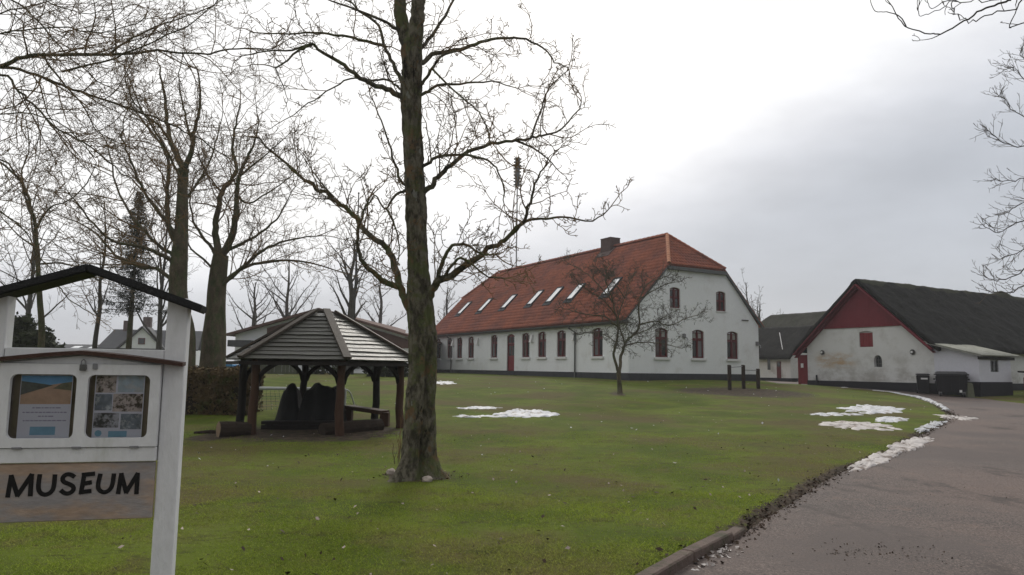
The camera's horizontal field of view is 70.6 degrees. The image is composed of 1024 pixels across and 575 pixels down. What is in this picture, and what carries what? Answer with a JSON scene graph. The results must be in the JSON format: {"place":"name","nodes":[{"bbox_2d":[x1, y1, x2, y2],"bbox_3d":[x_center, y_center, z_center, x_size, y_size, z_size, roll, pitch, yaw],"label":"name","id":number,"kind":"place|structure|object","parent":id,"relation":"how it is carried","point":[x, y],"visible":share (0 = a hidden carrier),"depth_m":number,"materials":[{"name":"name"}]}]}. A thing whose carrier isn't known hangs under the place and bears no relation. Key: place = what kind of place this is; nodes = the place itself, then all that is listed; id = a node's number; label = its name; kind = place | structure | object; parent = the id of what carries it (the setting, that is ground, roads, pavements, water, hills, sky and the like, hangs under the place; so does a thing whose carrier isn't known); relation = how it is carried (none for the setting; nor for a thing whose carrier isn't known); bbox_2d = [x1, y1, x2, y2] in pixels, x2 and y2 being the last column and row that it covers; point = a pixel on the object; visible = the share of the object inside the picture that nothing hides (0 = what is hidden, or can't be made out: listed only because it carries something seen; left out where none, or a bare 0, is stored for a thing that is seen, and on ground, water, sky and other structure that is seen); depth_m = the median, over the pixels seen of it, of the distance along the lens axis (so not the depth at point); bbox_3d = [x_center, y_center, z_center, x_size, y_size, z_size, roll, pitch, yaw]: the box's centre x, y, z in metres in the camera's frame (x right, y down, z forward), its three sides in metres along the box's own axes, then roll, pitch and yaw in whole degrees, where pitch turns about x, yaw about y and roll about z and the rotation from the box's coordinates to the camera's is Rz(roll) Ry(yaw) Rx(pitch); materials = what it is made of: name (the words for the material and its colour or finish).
{"place":"outdoors","nodes":[
{"label":"outdoors","id":0,"kind":"place"},
{"bbox_2d":[194,430,215,433],"bbox_3d":[-6.566,3.123,15.629,0.582,0.093,0.087,2,-6,-11],"label":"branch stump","id":1,"kind":"object","parent":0,"point":[205,432],"visible":0.65,"depth_m":15.59,"materials":[{"name":"brown wood"}]},
{"bbox_2d":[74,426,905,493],"bbox_3d":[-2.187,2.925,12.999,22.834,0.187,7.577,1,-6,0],"label":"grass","id":2,"kind":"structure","parent":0,"point":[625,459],"depth_m":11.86,"materials":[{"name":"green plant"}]},
{"bbox_2d":[0,373,1023,574],"bbox_3d":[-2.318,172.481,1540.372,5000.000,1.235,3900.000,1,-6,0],"label":"lawn","id":3,"kind":"structure","parent":0,"point":[789,409],"depth_m":11.62,"materials":[{"name":"green plant"}]},
{"bbox_2d":[12,311,66,347],"bbox_3d":[-20.479,2.582,29.871,4.761,3.346,2.454,1,-6,0],"label":"evergreen shrub","id":4,"kind":"object","parent":3,"relation":"on","point":[25,332],"visible":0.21,"depth_m":29.60,"materials":[{"name":"green plant"}]},
{"bbox_2d":[0,157,102,324],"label":"slim tree","id":5,"kind":"object","parent":3,"relation":"on","point":[28,305],"visible":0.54,"depth_m":40.60,"materials":[{"name":"brown plant"}]},
{"bbox_2d":[0,82,162,347],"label":"leaning tree","id":6,"kind":"object","parent":3,"relation":"on","point":[41,325],"visible":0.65,"depth_m":19.39,"materials":[{"name":"brown plant"}]},
{"bbox_2d":[64,344,98,348],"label":"long building","id":7,"kind":"structure","parent":3,"relation":"on","point":[84,346],"depth_m":97.00,"materials":[{"name":"paint"}]},
{"bbox_2d":[69,192,125,348],"bbox_3d":[-15.844,0.226,27.379,2.294,7.852,1.582,1,-6,0],"label":"slim tree","id":8,"kind":"object","parent":3,"relation":"on","point":[96,329],"visible":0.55,"depth_m":27.09,"materials":[{"name":"brown plant"}]},
{"bbox_2d":[0,264,207,574],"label":"notice board","id":9,"kind":"object","parent":3,"relation":"on","point":[106,417],"visible":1,"depth_m":3.17,"materials":[{"name":"white paint"}]},
{"bbox_2d":[0,363,161,449],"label":"case door","id":10,"kind":"structure","parent":9,"relation":"in","point":[78,439],"depth_m":3.15,"materials":[{"name":"white paint"}]},
{"bbox_2d":[96,189,168,348],"bbox_3d":[-20.253,-0.329,37.986,3.691,10.336,3.552,1,-6,0],"label":"spruce","id":11,"kind":"object","parent":3,"relation":"on","point":[130,311],"visible":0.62,"depth_m":38.08,"materials":[{"name":"green plant"}]},
{"bbox_2d":[15,8,273,366],"bbox_3d":[-12.600,-2.676,24.725,7.142,13.347,9.560,6,-8,-37],"label":"tall tree","id":12,"kind":"object","parent":3,"relation":"on","point":[177,276],"visible":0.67,"depth_m":23.38,"materials":[{"name":"brown plant"}]},
{"bbox_2d":[97,317,202,366],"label":"house","id":13,"kind":"structure","parent":3,"relation":"on","point":[143,338],"depth_m":81.81,"materials":[{"name":"paint"}]},
{"bbox_2d":[138,338,144,343],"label":"window","id":14,"kind":"structure","parent":13,"relation":"in","point":[140,340],"depth_m":81.40,"materials":[{"name":"grey"}]},
{"bbox_2d":[120,190,200,349],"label":"slim tree","id":15,"kind":"object","parent":3,"relation":"on","point":[160,325],"visible":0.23,"depth_m":41.87,"materials":[{"name":"brown plant"}]},
{"bbox_2d":[0,0,332,322],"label":"overhanging tree","id":16,"kind":"object","parent":3,"relation":"on","point":[69,51],"visible":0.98,"depth_m":15.34,"materials":[{"name":"brown plant"}]},
{"bbox_2d":[185,365,265,415],"bbox_3d":[-9.439,2.776,19.623,5.122,1.422,1.374,1,-6,0],"label":"clipped hedge","id":17,"kind":"object","parent":3,"relation":"on","point":[213,391],"visible":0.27,"depth_m":19.13,"materials":[{"name":"plant"}]},
{"bbox_2d":[226,364,239,367],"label":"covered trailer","id":18,"kind":"object","parent":3,"relation":"on","point":[230,365],"visible":0.14,"depth_m":42.02,"materials":[{"name":"blue metal"}]},
{"bbox_2d":[216,421,251,436],"bbox_3d":[-5.854,2.998,15.231,0.660,0.367,0.352,5,-8,-34],"label":"cut log","id":19,"kind":"object","parent":3,"relation":"on","point":[228,428],"visible":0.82,"depth_m":15.10,"materials":[{"name":"brown wood"}]},
{"bbox_2d":[226,259,289,329],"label":"spreading tree","id":20,"kind":"object","parent":3,"relation":"on","point":[254,317],"visible":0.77,"depth_m":60.24,"materials":[{"name":"brown plant"}]},
{"bbox_2d":[115,67,406,368],"bbox_3d":[-8.873,-2.226,24.801,10.043,12.501,5.679,1,-6,0],"label":"tall tree","id":21,"kind":"object","parent":3,"relation":"on","point":[213,349],"visible":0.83,"depth_m":24.09,"materials":[{"name":"brown plant"}]},
{"bbox_2d":[237,360,297,373],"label":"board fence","id":22,"kind":"object","parent":3,"relation":"on","point":[280,369],"visible":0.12,"depth_m":43.67,"materials":[{"name":"grey wood"}]},
{"bbox_2d":[239,236,318,317],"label":"slim tree","id":23,"kind":"object","parent":3,"relation":"on","point":[287,312],"visible":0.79,"depth_m":57.92,"materials":[{"name":"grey plant"}]},
{"bbox_2d":[261,420,334,429],"bbox_3d":[-4.785,3.212,16.530,1.810,0.339,0.300,1,-6,-3],"label":"long bench","id":24,"kind":"object","parent":3,"relation":"on","point":[301,425],"visible":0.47,"depth_m":16.40,"materials":[{"name":"brown wood"}]},
{"bbox_2d":[250,386,355,410],"bbox_3d":[-6.058,3.187,20.140,3.362,0.866,1.646,1,-6,0],"label":"football goal","id":25,"kind":"object","parent":3,"relation":"on","point":[276,388],"visible":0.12,"depth_m":19.40,"materials":[{"name":"white metal"}]},
{"bbox_2d":[275,382,346,424],"bbox_3d":[-4.822,2.800,17.334,1.809,1.046,1.160,1,-6,0],"label":"tarpaulin","id":26,"kind":"object","parent":3,"relation":"on","point":[317,401],"visible":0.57,"depth_m":16.97,"materials":[{"name":"black plastic"}]},
{"bbox_2d":[225,308,407,435],"bbox_3d":[-4.514,2.053,17.116,4.636,3.121,4.171,1,-6,0],"label":"gazebo","id":27,"kind":"object","parent":3,"relation":"on","point":[326,338],"visible":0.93,"depth_m":16.04,"materials":[{"name":"brown wood"}]},
{"bbox_2d":[309,365,337,374],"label":"bush","id":28,"kind":"object","parent":3,"relation":"on","point":[322,371],"visible":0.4,"depth_m":43.44,"materials":[{"name":"green plant"}]},
{"bbox_2d":[226,308,441,373],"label":"village hall","id":29,"kind":"structure","parent":3,"relation":"on","point":[398,337],"depth_m":49.76,"materials":[{"name":"grey brick"}]},
{"bbox_2d":[319,212,382,373],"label":"spreading tree","id":30,"kind":"object","parent":3,"relation":"on","point":[350,280],"visible":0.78,"depth_m":46.14,"materials":[{"name":"brown plant"}]},
{"bbox_2d":[318,419,384,434],"bbox_3d":[-3.520,3.114,15.942,1.470,0.384,0.337,6,-8,-41],"label":"split log","id":31,"kind":"object","parent":3,"relation":"on","point":[351,426],"visible":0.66,"depth_m":15.86,"materials":[{"name":"brown wood"}]},
{"bbox_2d":[351,192,359,374],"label":"flagpole","id":32,"kind":"object","parent":3,"relation":"on","point":[354,306],"visible":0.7,"depth_m":44.21,"materials":[{"name":"white metal"}]},
{"bbox_2d":[344,405,389,426],"bbox_3d":[-3.533,3.170,17.517,1.399,0.590,0.350,-3,-7,28],"label":"log bench","id":33,"kind":"object","parent":3,"relation":"on","point":[384,414],"visible":0.64,"depth_m":17.37,"materials":[{"name":"brown wood"}]},
{"bbox_2d":[358,259,406,325],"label":"slim tree","id":34,"kind":"object","parent":3,"relation":"on","point":[380,314],"visible":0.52,"depth_m":70.14,"materials":[{"name":"grey plant"}]},
{"bbox_2d":[360,362,408,376],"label":"laurel bush","id":35,"kind":"object","parent":3,"relation":"on","point":[386,372],"visible":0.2,"depth_m":40.44,"materials":[{"name":"green plant"}]},
{"bbox_2d":[386,468,394,474],"bbox_3d":[-1.752,2.675,10.471,0.157,0.118,0.116,1,-6,0],"label":"stone","id":36,"kind":"object","parent":3,"relation":"on","point":[390,471],"visible":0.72,"depth_m":10.43,"materials":[{"name":"grey stone"}]},
{"bbox_2d":[392,417,401,463],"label":"sucker shoots","id":37,"kind":"object","parent":3,"relation":"on","point":[399,445],"visible":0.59,"depth_m":12.10,"materials":[{"name":"brown plant"}]},
{"bbox_2d":[207,0,632,481],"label":"lawn tree","id":38,"kind":"object","parent":3,"relation":"on","point":[419,459],"visible":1,"depth_m":10.39,"materials":[{"name":"brown plant"}]},
{"bbox_2d":[368,472,476,479],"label":"bark litter","id":39,"kind":"object","parent":3,"relation":"on","point":[440,479],"visible":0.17,"depth_m":10.19,"materials":[{"name":"brown plant"}]},
{"bbox_2d":[422,476,432,481],"bbox_3d":[-1.144,2.602,9.792,0.136,0.106,0.122,3,-7,-22],"label":"stone","id":40,"kind":"object","parent":3,"relation":"on","point":[427,478],"visible":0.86,"depth_m":9.75,"materials":[{"name":"grey stone"}]},
{"bbox_2d":[436,381,455,384],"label":"snow patch","id":41,"kind":"object","parent":3,"relation":"on","point":[446,382],"visible":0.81,"depth_m":35.38,"materials":[{"name":"white snow"}]},
{"bbox_2d":[435,281,460,324],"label":"slim tree","id":42,"kind":"object","parent":3,"relation":"on","point":[446,305],"visible":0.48,"depth_m":72.38,"materials":[{"name":"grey plant"}]},
{"bbox_2d":[457,406,496,408],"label":"snow patch","id":43,"kind":"object","parent":3,"relation":"on","point":[479,407],"visible":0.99,"depth_m":22.15,"materials":[{"name":"white snow"}]},
{"bbox_2d":[92,435,863,574],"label":"fallen leaves","id":44,"kind":"object","parent":3,"relation":"on","point":[544,560],"visible":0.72,"depth_m":7.31,"materials":[{"name":"brown plant"}]},
{"bbox_2d":[457,414,512,417],"bbox_3d":[-0.827,3.496,19.567,1.773,0.112,0.664,0,-6,8],"label":"snow patch","id":45,"kind":"object","parent":3,"relation":"on","point":[467,416],"visible":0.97,"depth_m":19.50,"materials":[{"name":"white snow"}]},
{"bbox_2d":[115,390,859,574],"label":"fallen leaves","id":46,"kind":"object","parent":3,"relation":"on","point":[317,518],"visible":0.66,"depth_m":8.08,"materials":[{"name":"brown plant"}]},
{"bbox_2d":[513,157,520,266],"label":"antenna mast","id":47,"kind":"object","parent":3,"relation":"on","point":[517,174],"visible":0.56,"depth_m":89.77,"materials":[{"name":"grey metal"}]},
{"bbox_2d":[492,408,559,417],"bbox_3d":[0.383,3.515,20.334,1.896,0.203,2.014,-2,-7,20],"label":"snow pile","id":48,"kind":"object","parent":3,"relation":"on","point":[517,412],"visible":0.99,"depth_m":20.04,"materials":[{"name":"white snow"}]},
{"bbox_2d":[198,375,924,481],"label":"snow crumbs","id":49,"kind":"object","parent":3,"relation":"on","point":[570,427],"visible":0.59,"depth_m":17.14,"materials":[{"name":"white snow"}]},
{"bbox_2d":[436,233,763,381],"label":"farmhouse","id":50,"kind":"object","parent":3,"relation":"on","point":[513,330],"visible":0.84,"depth_m":44.65,"materials":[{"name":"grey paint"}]},
{"bbox_2d":[437,339,440,359],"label":"window","id":51,"kind":"structure","parent":50,"relation":"in","point":[439,345],"depth_m":62.05,"materials":[{"name":"grey"}]},
{"bbox_2d":[445,338,452,359],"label":"window","id":52,"kind":"structure","parent":50,"relation":"in","point":[449,341],"depth_m":60.33,"materials":[{"name":"grey"}]},
{"bbox_2d":[455,337,462,359],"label":"window","id":53,"kind":"structure","parent":50,"relation":"in","point":[459,341],"depth_m":58.50,"materials":[{"name":"grey"}]},
{"bbox_2d":[466,337,473,359],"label":"window","id":54,"kind":"structure","parent":50,"relation":"in","point":[471,341],"depth_m":56.76,"materials":[{"name":"grey"}]},
{"bbox_2d":[489,335,497,358],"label":"window","id":55,"kind":"structure","parent":50,"relation":"in","point":[494,339],"depth_m":53.51,"materials":[{"name":"grey"}]},
{"bbox_2d":[507,334,514,370],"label":"door","id":56,"kind":"structure","parent":50,"relation":"in","point":[510,361],"depth_m":51.33,"materials":[{"name":"red wood"}]},
{"bbox_2d":[519,333,529,358],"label":"window","id":57,"kind":"structure","parent":50,"relation":"in","point":[526,343],"depth_m":49.53,"materials":[{"name":"grey"}]},
{"bbox_2d":[535,332,546,358],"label":"window","id":58,"kind":"structure","parent":50,"relation":"in","point":[542,337],"depth_m":47.74,"materials":[{"name":"grey"}]},
{"bbox_2d":[554,330,566,358],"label":"window","id":59,"kind":"structure","parent":50,"relation":"in","point":[561,336],"depth_m":45.74,"materials":[{"name":"grey"}]},
{"bbox_2d":[590,328,603,358],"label":"window","id":60,"kind":"structure","parent":50,"relation":"in","point":[598,349],"depth_m":42.44,"materials":[{"name":"grey"}]},
{"bbox_2d":[654,328,670,359],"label":"window","id":61,"kind":"structure","parent":50,"relation":"in","point":[659,355],"depth_m":41.17,"materials":[{"name":"grey"}]},
{"bbox_2d":[670,287,680,308],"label":"window","id":62,"kind":"structure","parent":50,"relation":"in","point":[674,294],"depth_m":42.02,"materials":[{"name":"red"}]},
{"bbox_2d":[691,330,706,360],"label":"window","id":63,"kind":"structure","parent":50,"relation":"in","point":[697,350],"depth_m":42.58,"materials":[{"name":"grey"}]},
{"bbox_2d":[716,291,726,312],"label":"window","id":64,"kind":"structure","parent":50,"relation":"in","point":[720,298],"depth_m":43.83,"materials":[{"name":"red wood"}]},
{"bbox_2d":[726,332,740,360],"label":"window","id":65,"kind":"structure","parent":50,"relation":"in","point":[731,338],"depth_m":43.98,"materials":[{"name":"grey"}]},
{"bbox_2d":[550,249,713,393],"bbox_3d":[5.254,1.489,30.641,6.893,6.524,3.983,3,-7,-21],"label":"hawthorn tree","id":66,"kind":"object","parent":3,"relation":"on","point":[607,275],"visible":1,"depth_m":30.65,"materials":[{"name":"brown plant"}]},
{"bbox_2d":[635,526,744,574],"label":"kerb","id":67,"kind":"structure","parent":3,"relation":"on","point":[675,562],"depth_m":6.09,"materials":[{"name":"grey concrete"}]},
{"bbox_2d":[727,365,759,389],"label":"pull up bars","id":68,"kind":"object","parent":3,"relation":"on","point":[729,367],"visible":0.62,"depth_m":33.80,"materials":[{"name":"brown metal"}]},
{"bbox_2d":[737,268,756,308],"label":"slim tree","id":69,"kind":"object","parent":3,"relation":"on","point":[746,292],"visible":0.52,"depth_m":78.43,"materials":[{"name":"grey plant"}]},
{"bbox_2d":[750,287,780,320],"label":"spreading tree","id":70,"kind":"object","parent":3,"relation":"on","point":[759,310],"visible":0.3,"depth_m":94.88,"materials":[{"name":"brown plant"}]},
{"bbox_2d":[758,325,812,381],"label":"thatched annex","id":71,"kind":"object","parent":3,"relation":"on","point":[778,361],"visible":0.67,"depth_m":59.01,"materials":[{"name":"grey"}]},
{"bbox_2d":[767,359,770,369],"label":"window","id":72,"kind":"structure","parent":71,"relation":"in","point":[768,360],"depth_m":59.21,"materials":[{"name":"grey"}]},
{"bbox_2d":[777,362,780,378],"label":"door","id":73,"kind":"structure","parent":71,"relation":"in","point":[778,363],"depth_m":58.24,"materials":[{"name":"red"}]},
{"bbox_2d":[761,311,825,326],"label":"roof","id":74,"kind":"structure","parent":71,"relation":"attached to","point":[801,319],"depth_m":66.04,"materials":[{"name":"grey"}]},
{"bbox_2d":[798,355,807,383],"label":"door","id":75,"kind":"structure","parent":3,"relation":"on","point":[802,369],"depth_m":44.26,"materials":[{"name":"red wood"}]},
{"bbox_2d":[811,412,861,415],"bbox_3d":[9.727,3.816,21.815,2.199,0.089,0.984,4,-7,-26],"label":"snow patch","id":76,"kind":"object","parent":3,"relation":"on","point":[831,413],"visible":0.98,"depth_m":21.65,"materials":[{"name":"white snow"}]},
{"bbox_2d":[820,421,901,430],"bbox_3d":[9.024,3.557,18.674,2.244,0.148,2.129,6,-8,-39],"label":"snow patch","id":77,"kind":"object","parent":3,"relation":"on","point":[857,425],"visible":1,"depth_m":18.43,"materials":[{"name":"white snow"}]},
{"bbox_2d":[839,404,904,413],"bbox_3d":[11.889,3.991,23.759,2.071,0.194,4.347,-5,-8,41],"label":"snow patch","id":78,"kind":"object","parent":3,"relation":"on","point":[869,409],"visible":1,"depth_m":23.30,"materials":[{"name":"white snow"}]},
{"bbox_2d":[876,416,908,421],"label":"snow patch","id":79,"kind":"object","parent":3,"relation":"on","point":[888,419],"visible":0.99,"depth_m":20.27,"materials":[{"name":"white snow"}]},
{"bbox_2d":[792,279,1023,393],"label":"thatched barn","id":80,"kind":"structure","parent":3,"relation":"on","point":[868,334],"depth_m":41.01,"materials":[{"name":"grey"}]},
{"bbox_2d":[876,356,881,366],"bbox_3d":[20.340,4.070,39.964,0.067,0.653,0.464,4,-7,-30],"label":"arched window","id":81,"kind":"structure","parent":80,"relation":"in","point":[878,360],"depth_m":39.99,"materials":[{"name":"grey glass"}]},
{"bbox_2d":[873,390,949,410],"bbox_3d":[17.455,4.771,31.041,1.551,0.356,14.723,-1,-7,18],"label":"snow strip","id":82,"kind":"object","parent":3,"relation":"on","point":[942,406],"visible":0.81,"depth_m":30.81,"materials":[{"name":"white snow"}]},
{"bbox_2d":[915,421,947,432],"bbox_3d":[11.036,3.642,19.023,0.456,0.164,4.104,-4,-8,39],"label":"snow patch","id":83,"kind":"object","parent":3,"relation":"on","point":[931,424],"visible":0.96,"depth_m":18.81,"materials":[{"name":"white snow"}]},
{"bbox_2d":[870,0,1023,40],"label":"overhanging branch tree","id":84,"kind":"object","parent":3,"relation":"on","point":[973,15],"visible":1,"depth_m":7.36,"materials":[{"name":"brown plant"}]},
{"bbox_2d":[965,383,974,397],"bbox_3d":[22.246,5.091,35.174,0.435,0.914,0.296,1,-6,0],"label":"stone bollard","id":85,"kind":"object","parent":3,"relation":"on","point":[970,392],"visible":0.52,"depth_m":35.06,"materials":[{"name":"grey stone"}]},
{"bbox_2d":[924,341,1019,396],"bbox_3d":[23.513,4.430,36.936,3.629,3.383,2.806,4,-7,-30],"label":"lean to shed","id":86,"kind":"object","parent":3,"relation":"on","point":[987,370],"visible":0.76,"depth_m":36.08,"materials":[{"name":"grey"}]},
{"bbox_2d":[990,360,997,371],"bbox_3d":[23.972,3.922,36.053,0.759,0.584,0.068,4,-7,-30],"label":"window","id":87,"kind":"structure","parent":86,"relation":"in","point":[993,363],"depth_m":36.09,"materials":[{"name":"grey"}]},
{"bbox_2d":[969,38,1023,302],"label":"edge tree","id":88,"kind":"object","parent":3,"relation":"on","point":[994,179],"visible":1,"depth_m":17.87,"materials":[{"name":"brown plant"}]},
{"bbox_2d":[0,0,1023,360],"label":"sky","id":89,"kind":"structure","parent":0,"point":[808,148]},
{"bbox_2d":[673,380,1023,574],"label":"road","id":90,"kind":"structure","parent":0,"point":[974,523],"depth_m":8.07,"materials":[{"name":"grey asphalt"}]},
{"bbox_2d":[691,544,743,570],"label":"snow crumbs","id":91,"kind":"object","parent":90,"relation":"on","point":[718,552],"visible":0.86,"depth_m":6.26,"materials":[{"name":"white snow"}]},
{"bbox_2d":[665,406,961,563],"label":"leaf litter","id":92,"kind":"object","parent":90,"relation":"on","point":[815,483],"visible":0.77,"depth_m":8.89,"materials":[{"name":"brown plant"}]},
{"bbox_2d":[847,449,903,471],"bbox_3d":[6.632,3.087,13.038,0.435,0.117,4.294,-4,-8,38],"label":"snow patch","id":93,"kind":"object","parent":90,"relation":"on","point":[874,459],"visible":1,"depth_m":12.72,"materials":[{"name":"white snow"}]},
{"bbox_2d":[745,459,1006,574],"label":"road grit","id":94,"kind":"object","parent":90,"relation":"on","point":[889,511],"visible":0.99,"depth_m":8.89,"materials":[{"name":"grey stone"}]},
{"bbox_2d":[792,538,961,566],"bbox_3d":[3.130,2.333,6.309,1.532,0.045,1.129,1,-6,0],"label":"road grit","id":95,"kind":"object","parent":90,"relation":"on","point":[879,553],"visible":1,"depth_m":6.38,"materials":[{"name":"brown stone"}]},
{"bbox_2d":[887,436,934,451],"bbox_3d":[8.313,3.309,15.148,0.583,0.154,4.155,-5,-8,41],"label":"snow patch","id":96,"kind":"object","parent":90,"relation":"on","point":[912,443],"visible":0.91,"depth_m":15.13,"materials":[{"name":"white snow"}]},
{"bbox_2d":[915,373,929,393],"bbox_3d":[21.100,4.932,37.125,0.626,1.036,0.837,-2,-7,26],"label":"wheelie bin","id":97,"kind":"object","parent":90,"relation":"on","point":[922,380],"visible":1,"depth_m":36.84,"materials":[{"name":"black plastic"}]},
{"bbox_2d":[933,371,969,396],"bbox_3d":[21.603,4.741,35.541,1.534,1.233,1.100,-3,-7,28],"label":"waste container","id":98,"kind":"object","parent":90,"relation":"on","point":[951,381],"visible":1,"depth_m":35.18,"materials":[{"name":"grey metal"}]},
{"bbox_2d":[933,414,977,419],"bbox_3d":[13.226,3.868,21.515,1.150,0.117,2.362,-2,-7,20],"label":"snow patch","id":99,"kind":"object","parent":90,"relation":"on","point":[956,416],"visible":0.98,"depth_m":21.34,"materials":[{"name":"white snow"}]}
]}

